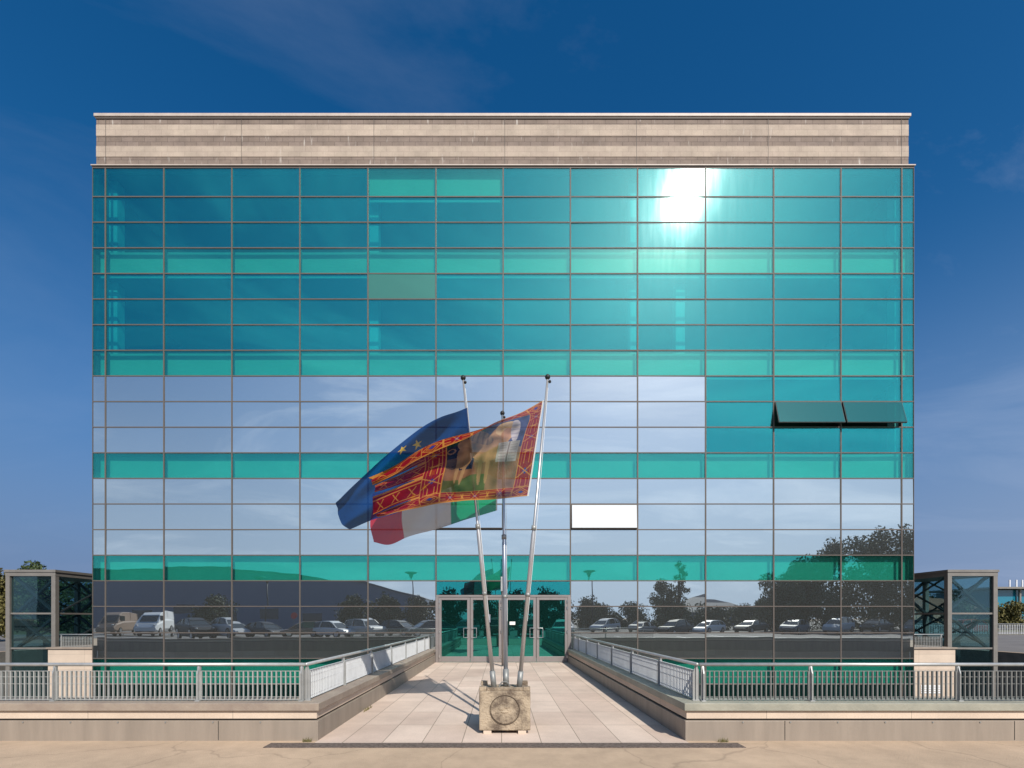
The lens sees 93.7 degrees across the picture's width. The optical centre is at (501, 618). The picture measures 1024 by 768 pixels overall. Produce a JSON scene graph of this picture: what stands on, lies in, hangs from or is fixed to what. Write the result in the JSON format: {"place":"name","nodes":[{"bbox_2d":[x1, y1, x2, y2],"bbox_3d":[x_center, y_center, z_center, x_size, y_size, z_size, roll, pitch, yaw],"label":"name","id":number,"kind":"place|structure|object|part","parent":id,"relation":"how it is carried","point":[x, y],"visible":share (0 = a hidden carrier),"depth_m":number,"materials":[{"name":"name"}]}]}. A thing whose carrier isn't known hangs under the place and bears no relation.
{"place":"outdoors","nodes":[
{"label":"outdoors","id":0,"kind":"place"},
{"bbox_2d":[0,635,91,650],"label":"side road","id":1,"kind":"structure","parent":0,"point":[19,639],"depth_m":34.66,"materials":[{"name":"grey asphalt"}]},
{"bbox_2d":[0,568,22,639],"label":"tree","id":2,"kind":"object","parent":1,"relation":"on","point":[2,601],"visible":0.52,"depth_m":33.12,"materials":[{"name":"green plant"}]},
{"bbox_2d":[14,560,50,637],"bbox_3d":[-37.562,-1.556,38.019,3.192,6.528,4.296,0,0,-43],"label":"tree","id":3,"kind":"object","parent":1,"relation":"on","point":[25,595],"visible":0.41,"depth_m":37.85,"materials":[{"name":"green plant"}]},
{"bbox_2d":[46,581,91,636],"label":"tree","id":4,"kind":"object","parent":1,"relation":"on","point":[83,604],"visible":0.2,"depth_m":42.15,"materials":[{"name":"green plant"}]},
{"bbox_2d":[4,570,91,697],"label":"lift tower","id":5,"kind":"structure","parent":0,"point":[54,577],"depth_m":20.09,"materials":[{"name":"grey metal"}]},
{"bbox_2d":[46,644,91,697],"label":"stone pier","id":6,"kind":"structure","parent":0,"point":[75,654],"depth_m":18.75,"materials":[{"name":"beige stone"}]},
{"bbox_2d":[60,634,91,646],"bbox_3d":[-16.175,0.874,18.900,2.390,0.527,0.110,0,0,0],"label":"railing","id":7,"kind":"object","parent":6,"relation":"on","point":[61,641],"visible":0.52,"depth_m":18.89,"materials":[{"name":"metal"}]},
{"bbox_2d":[0,619,1023,767],"bbox_3d":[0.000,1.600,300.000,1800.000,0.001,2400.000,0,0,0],"label":"ground","id":8,"kind":"structure","parent":0,"point":[752,754],"depth_m":5.56,"materials":[{"name":"beige concrete"}]},
{"bbox_2d":[315,662,687,742],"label":"walkway","id":9,"kind":"structure","parent":8,"relation":"on","point":[436,702],"depth_m":8.06,"materials":[{"name":"beige stone"}]},
{"bbox_2d":[501,577,503,666],"bbox_3d":[0.075,0.110,16.000,0.230,2.980,0.200,0,0,0],"label":"entrance post","id":10,"kind":"object","parent":9,"relation":"on","point":[502,665],"visible":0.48,"depth_m":15.95,"materials":[{"name":"metal"}]},
{"bbox_2d":[479,680,529,733],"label":"concrete block","id":11,"kind":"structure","parent":9,"relation":"on","point":[501,707],"depth_m":6.62,"materials":[{"name":"beige concrete"}]},
{"bbox_2d":[461,375,496,686],"bbox_3d":[-0.332,-1.255,6.950,0.524,4.533,0.081,0,0,0],"label":"flagpole","id":12,"kind":"object","parent":11,"relation":"on","point":[485,602],"visible":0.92,"depth_m":6.93,"materials":[{"name":"metal"}]},
{"bbox_2d":[336,407,469,529],"bbox_3d":[-1.398,-2.144,6.990,2.021,1.661,0.460,0,0,0],"label":"blue flag","id":13,"kind":"object","parent":12,"relation":"attached to","point":[354,503],"visible":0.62,"depth_m":6.94,"materials":[{"name":"fabric"}]},
{"bbox_2d":[500,411,508,685],"bbox_3d":[0.043,-1.196,7.472,0.089,4.396,0.833,0,0,-3],"label":"flagpole","id":14,"kind":"object","parent":11,"relation":"on","point":[504,598],"visible":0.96,"depth_m":7.31,"materials":[{"name":"metal"}]},
{"bbox_2d":[370,499,496,544],"bbox_3d":[-1.074,-2.010,7.720,2.122,1.662,0.298,0,0,0],"label":"tricolour flag","id":15,"kind":"object","parent":14,"relation":"hanging from","point":[393,528],"visible":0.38,"depth_m":7.69,"materials":[{"name":"fabric"}]},
{"bbox_2d":[517,374,550,686],"bbox_3d":[0.460,-1.223,6.873,0.517,4.470,0.081,0,0,21],"label":"flagpole","id":16,"kind":"object","parent":11,"relation":"on","point":[527,597],"visible":0.96,"depth_m":6.86,"materials":[{"name":"metal"}]},
{"bbox_2d":[369,400,543,516],"bbox_3d":[-0.589,-2.233,6.524,2.397,1.667,0.440,0,0,-5],"label":"red gold flag","id":17,"kind":"object","parent":16,"relation":"attached to","point":[495,460],"visible":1,"depth_m":6.62,"materials":[{"name":"fabric"}]},
{"bbox_2d":[263,743,745,747],"bbox_3d":[0.035,1.627,6.037,5.970,0.067,0.215,0,0,0],"label":"drain channel","id":18,"kind":"object","parent":8,"relation":"on","point":[504,745],"visible":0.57,"depth_m":6.02,"materials":[{"name":"grey metal"}]},
{"bbox_2d":[915,624,1021,633],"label":"railing","id":19,"kind":"object","parent":8,"relation":"on","point":[976,629],"visible":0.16,"depth_m":46.99,"materials":[{"name":"metal"}]},
{"bbox_2d":[0,0,1023,612],"label":"sky","id":20,"kind":"structure","parent":0,"point":[957,66],"materials":[{"name":"blue"}]},
{"bbox_2d":[2,620,1023,634],"bbox_3d":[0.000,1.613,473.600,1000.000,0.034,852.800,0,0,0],"label":"grass field","id":21,"kind":"structure","parent":0,"point":[20,632],"depth_m":54.33,"materials":[{"name":"green plant"}]},
{"bbox_2d":[4,581,91,630],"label":"tree","id":22,"kind":"object","parent":21,"relation":"on","point":[48,627],"visible":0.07,"depth_m":61.38,"materials":[{"name":"green plant"}]},
{"bbox_2d":[936,595,988,624],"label":"tree","id":23,"kind":"object","parent":21,"relation":"on","point":[963,607],"visible":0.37,"depth_m":58.47,"materials":[{"name":"green plant"}]},
{"bbox_2d":[982,599,1023,629],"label":"tree","id":24,"kind":"object","parent":21,"relation":"on","point":[1011,613],"visible":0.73,"depth_m":65.11,"materials":[{"name":"green plant"}]},
{"bbox_2d":[914,645,957,697],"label":"stone pier","id":25,"kind":"structure","parent":0,"point":[931,654],"depth_m":18.75,"materials":[{"name":"beige stone"}]},
{"bbox_2d":[914,634,942,646],"bbox_3d":[16.175,0.874,18.900,2.390,0.527,0.110,0,0,0],"label":"railing","id":26,"kind":"object","parent":25,"relation":"on","point":[929,640],"visible":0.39,"depth_m":18.89,"materials":[{"name":"metal"}]},
{"bbox_2d":[914,598,980,624],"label":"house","id":27,"kind":"structure","parent":0,"point":[935,601],"depth_m":72.83,"materials":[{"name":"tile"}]},
{"bbox_2d":[914,570,998,697],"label":"lift tower","id":28,"kind":"structure","parent":0,"point":[947,577],"depth_m":20.08,"materials":[{"name":"grey metal"}]},
{"bbox_2d":[914,635,1023,652],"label":"side road","id":29,"kind":"structure","parent":0,"point":[1010,643],"depth_m":33.16,"materials":[{"name":"grey asphalt"}]},
{"bbox_2d":[916,632,1023,633],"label":"access road","id":30,"kind":"structure","parent":0,"point":[980,633],"depth_m":50.48,"materials":[{"name":"grey asphalt"}]},
{"bbox_2d":[914,620,943,633],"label":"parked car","id":31,"kind":"object","parent":30,"relation":"on","point":[919,623],"visible":0.22,"depth_m":49.87,"materials":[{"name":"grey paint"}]},
{"bbox_2d":[952,619,987,632],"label":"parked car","id":32,"kind":"object","parent":30,"relation":"on","point":[964,622],"visible":0.18,"depth_m":49.79,"materials":[{"name":"paint"}]},
{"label":"windows","id":33,"kind":"part","parent":32,"relation":"part of","materials":[{"name":"glass"}]},
{"bbox_2d":[929,580,1023,621],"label":"building","id":34,"kind":"structure","parent":0,"point":[1005,594],"depth_m":88.86,"materials":[{"name":"teal"}]},
{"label":"lower ground","id":35,"kind":"structure","parent":0,"visible":0},
{"bbox_2d":[0,649,435,740],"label":"wall","id":36,"kind":"structure","parent":35,"relation":"on","point":[318,717],"depth_m":6.27,"materials":[{"name":"beige stone"}]},
{"bbox_2d":[0,663,304,701],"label":"railing","id":37,"kind":"object","parent":36,"relation":"on","point":[55,696],"visible":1,"depth_m":6.44,"materials":[{"name":"metal"}]},
{"bbox_2d":[304,635,429,700],"bbox_3d":[-2.630,0.852,11.900,0.110,0.512,10.900,0,0,0],"label":"railing","id":38,"kind":"object","parent":36,"relation":"on","point":[322,679],"visible":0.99,"depth_m":8.44,"materials":[{"name":"metal"}]},
{"bbox_2d":[91,113,915,697],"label":"office building","id":39,"kind":"structure","parent":35,"relation":"on","point":[303,323],"depth_m":17.50,"materials":[{"name":"teal glass"}]},
{"bbox_2d":[439,597,469,661],"bbox_3d":[-1.714,0.411,17.403,1.131,2.339,0.134,0,0,0],"label":"door","id":40,"kind":"structure","parent":39,"relation":"in","point":[454,612],"depth_m":17.44,"materials":[{"name":"glass"}]},
{"bbox_2d":[439,504,501,528],"bbox_3d":[-1.163,-3.693,17.397,2.383,0.871,0.058,0,-3,0],"label":"open window","id":41,"kind":"structure","parent":39,"relation":"in","point":[492,520],"depth_m":17.36,"materials":[{"name":"white glass"}]},
{"bbox_2d":[470,597,501,661],"bbox_3d":[-0.567,0.411,17.403,1.131,2.339,0.134,0,0,0],"label":"door","id":42,"kind":"structure","parent":39,"relation":"in","point":[478,635],"depth_m":17.44,"materials":[{"name":"glass"}]},
{"bbox_2d":[507,597,535,661],"bbox_3d":[0.684,0.411,17.403,1.131,2.339,0.134,0,0,0],"label":"door","id":43,"kind":"structure","parent":39,"relation":"in","point":[515,605],"depth_m":17.44,"materials":[{"name":"glass"}]},
{"bbox_2d":[536,597,567,661],"bbox_3d":[1.831,0.411,17.403,1.131,2.339,0.134,0,0,0],"label":"door","id":44,"kind":"structure","parent":39,"relation":"in","point":[551,612],"depth_m":17.44,"materials":[{"name":"glass"}]},
{"bbox_2d":[571,504,637,528],"bbox_3d":[3.723,-3.693,17.397,2.383,0.871,0.058,0,-3,0],"label":"open window","id":45,"kind":"structure","parent":39,"relation":"in","point":[583,516],"depth_m":17.37,"materials":[{"name":"white glass"}]},
{"bbox_2d":[775,402,845,422],"bbox_3d":[11.110,-7.426,17.304,2.383,0.851,0.288,0,0,0],"label":"open window","id":46,"kind":"structure","parent":39,"relation":"in","point":[840,405],"depth_m":17.28,"materials":[{"name":"teal glass"}]},
{"bbox_2d":[842,402,906,422],"bbox_3d":[13.437,-7.426,17.304,2.150,0.851,0.288,0,0,0],"label":"open window","id":47,"kind":"structure","parent":39,"relation":"in","point":[843,403],"depth_m":17.28,"materials":[{"name":"teal glass"}]},
{"bbox_2d":[0,649,1023,697],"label":"retaining wall","id":48,"kind":"structure","parent":35,"relation":"on","point":[36,656],"depth_m":24.00,"materials":[{"name":"beige concrete"}]},
{"bbox_2d":[567,649,1023,740],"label":"wall","id":49,"kind":"structure","parent":35,"relation":"on","point":[685,717],"depth_m":6.27,"materials":[{"name":"beige stone"}]},
{"bbox_2d":[573,635,699,700],"bbox_3d":[2.630,0.852,11.900,0.110,0.512,10.900,0,0,0],"label":"railing","id":50,"kind":"object","parent":49,"relation":"on","point":[680,679],"visible":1,"depth_m":8.44,"materials":[{"name":"metal"}]},
{"bbox_2d":[699,663,1023,701],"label":"railing","id":51,"kind":"object","parent":49,"relation":"on","point":[810,696],"visible":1,"depth_m":6.44,"materials":[{"name":"metal"}]}
]}

